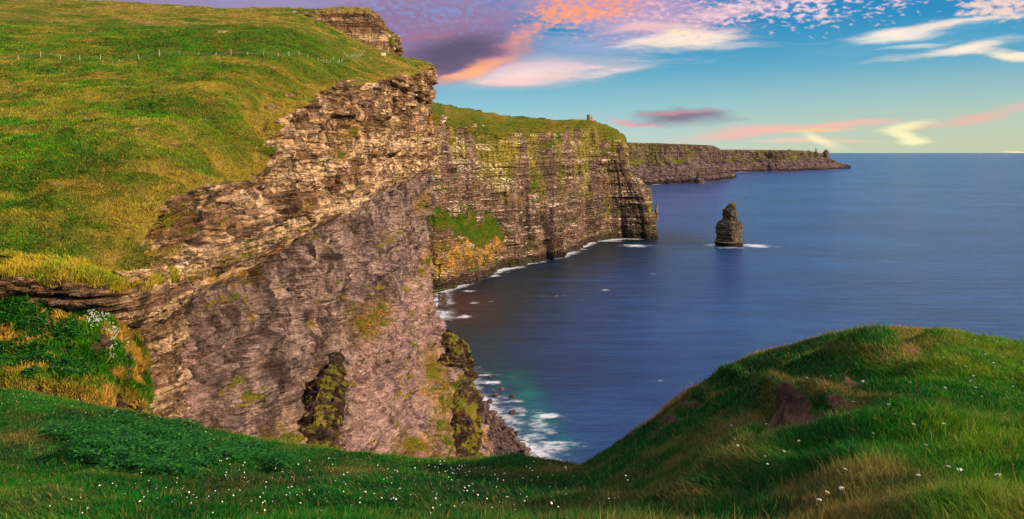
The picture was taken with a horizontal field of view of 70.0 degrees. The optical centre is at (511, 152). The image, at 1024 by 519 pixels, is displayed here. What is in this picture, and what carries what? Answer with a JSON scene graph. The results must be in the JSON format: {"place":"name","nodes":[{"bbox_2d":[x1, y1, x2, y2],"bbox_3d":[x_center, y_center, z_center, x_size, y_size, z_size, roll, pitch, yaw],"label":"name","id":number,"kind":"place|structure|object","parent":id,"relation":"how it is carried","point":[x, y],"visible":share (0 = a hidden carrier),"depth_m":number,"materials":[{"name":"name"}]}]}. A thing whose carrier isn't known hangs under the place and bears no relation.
{"place":"outdoors","nodes":[
{"label":"outdoors","id":0,"kind":"place"},
{"bbox_2d":[0,287,155,413],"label":"overgrown slope","id":1,"kind":"structure","parent":0,"point":[105,342],"depth_m":69.29,"materials":[{"name":"green plant"}]},
{"bbox_2d":[0,297,98,379],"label":"slope herbs","id":2,"kind":"object","parent":1,"relation":"on","point":[6,314],"visible":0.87,"depth_m":69.90,"materials":[{"name":"green plant"}]},
{"bbox_2d":[83,309,129,356],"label":"campion clusters","id":3,"kind":"object","parent":1,"relation":"on","point":[92,310],"visible":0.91,"depth_m":72.55,"materials":[{"name":"white plant"}]},
{"bbox_2d":[0,0,493,458],"bbox_3d":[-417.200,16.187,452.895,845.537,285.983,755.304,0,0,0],"label":"headland","id":4,"kind":"structure","parent":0,"point":[251,335],"depth_m":169.27,"materials":[{"name":"brown stone"}]},
{"bbox_2d":[0,261,196,421],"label":"rock ledge","id":5,"kind":"object","parent":4,"relation":"attached to","point":[155,315],"visible":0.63,"depth_m":79.60,"materials":[{"name":"brown stone"}]},
{"bbox_2d":[0,249,181,292],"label":"ledge grass","id":6,"kind":"structure","parent":5,"relation":"on","point":[57,267],"depth_m":75.99,"materials":[{"name":"plant"}]},
{"bbox_2d":[18,50,364,62],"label":"wire fence","id":7,"kind":"object","parent":4,"relation":"on","point":[40,53],"visible":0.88,"depth_m":223.35,"materials":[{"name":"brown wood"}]},
{"bbox_2d":[0,24,461,456],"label":"upland grass","id":8,"kind":"structure","parent":4,"relation":"on","point":[116,121],"depth_m":142.30,"materials":[{"name":"green plant"}]},
{"bbox_2d":[298,352,348,448],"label":"mossy crag","id":9,"kind":"structure","parent":4,"relation":"on","point":[323,416],"depth_m":132.91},
{"bbox_2d":[436,329,483,458],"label":"rock buttress","id":10,"kind":"object","parent":4,"relation":"attached to","point":[467,408],"visible":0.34,"depth_m":262.14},
{"bbox_2d":[481,414,523,455],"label":"beach","id":11,"kind":"structure","parent":0,"point":[516,447],"depth_m":363.55,"materials":[{"name":"stone"}]},
{"bbox_2d":[438,292,534,456],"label":"beach cobbles","id":12,"kind":"object","parent":11,"relation":"on","point":[442,302],"visible":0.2,"depth_m":373.83,"materials":[{"name":"stone"}]},
{"bbox_2d":[490,419,498,425],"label":"boulder","id":13,"kind":"object","parent":11,"relation":"on","point":[495,422],"visible":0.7,"depth_m":387.34,"materials":[{"name":"stone"}]},
{"bbox_2d":[501,426,509,431],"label":"boulder","id":14,"kind":"object","parent":11,"relation":"on","point":[504,428],"visible":0.8,"depth_m":381.54,"materials":[{"name":"stone"}]},
{"bbox_2d":[505,430,514,435],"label":"boulder","id":15,"kind":"object","parent":11,"relation":"on","point":[510,432],"visible":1,"depth_m":376.54,"materials":[{"name":"stone"}]},
{"bbox_2d":[523,447,528,454],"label":"boulder","id":16,"kind":"object","parent":11,"relation":"on","point":[525,450],"visible":0.77,"depth_m":353.07,"materials":[{"name":"grey stone"}]},
{"bbox_2d":[0,320,1023,518],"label":"foreground turf","id":17,"kind":"structure","parent":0,"point":[791,403],"depth_m":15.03,"materials":[{"name":"plant"}]},
{"bbox_2d":[36,412,304,477],"bbox_3d":[-16.126,14.942,36.578,12.907,13.957,38.486,0,0,-33],"label":"nettle patch","id":18,"kind":"object","parent":17,"relation":"on","point":[133,444],"visible":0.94,"depth_m":23.98,"materials":[{"name":"green plant"}]},
{"bbox_2d":[53,394,566,479],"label":"daisies","id":19,"kind":"object","parent":17,"relation":"on","point":[377,465],"visible":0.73,"depth_m":24.86,"materials":[{"name":"white plant"}]},
{"bbox_2d":[427,103,657,292],"bbox_3d":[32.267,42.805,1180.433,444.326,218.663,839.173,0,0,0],"label":"tower cliff","id":20,"kind":"structure","parent":0,"point":[514,191],"depth_m":982.61,"materials":[{"name":"brown stone"}]},
{"bbox_2d":[655,203,658,219],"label":"rock pinnacle","id":21,"kind":"object","parent":20,"relation":"on","point":[656,210],"visible":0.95,"depth_m":1259.44,"materials":[{"name":"stone"}]},
{"bbox_2d":[98,0,1023,152],"label":"sky","id":22,"kind":"structure","parent":0,"point":[834,76],"materials":[{"name":"blue"}]},
{"bbox_2d":[627,142,736,185],"bbox_3d":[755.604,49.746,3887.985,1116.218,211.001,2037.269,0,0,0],"label":"cliff","id":23,"kind":"structure","parent":0,"point":[656,163],"depth_m":3527.24,"materials":[{"name":"brown stone"}]},
{"bbox_2d":[433,153,1023,464],"bbox_3d":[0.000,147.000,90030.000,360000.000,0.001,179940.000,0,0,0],"label":"sea","id":24,"kind":"structure","parent":0,"point":[588,350],"depth_m":795.68,"materials":[{"name":"liquid"}]},
{"bbox_2d":[509,409,516,413],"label":"boulder","id":25,"kind":"object","parent":24,"relation":"in","point":[513,411],"visible":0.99,"depth_m":410.55,"materials":[{"name":"brown stone"}]},
{"bbox_2d":[694,176,704,182],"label":"sea stack","id":26,"kind":"object","parent":24,"relation":"in","point":[699,179],"visible":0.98,"depth_m":3481.28,"materials":[{"name":"grey stone"}]},
{"bbox_2d":[714,202,742,246],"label":"sea stack","id":27,"kind":"object","parent":24,"relation":"in","point":[729,229],"visible":1,"depth_m":1147.33,"materials":[{"name":"stone"}]},
{"bbox_2d":[720,149,850,171],"bbox_3d":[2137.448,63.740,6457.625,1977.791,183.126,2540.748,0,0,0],"label":"cliff","id":28,"kind":"structure","parent":0,"point":[762,160],"depth_m":5884.34,"materials":[{"name":"stone"}]}
]}

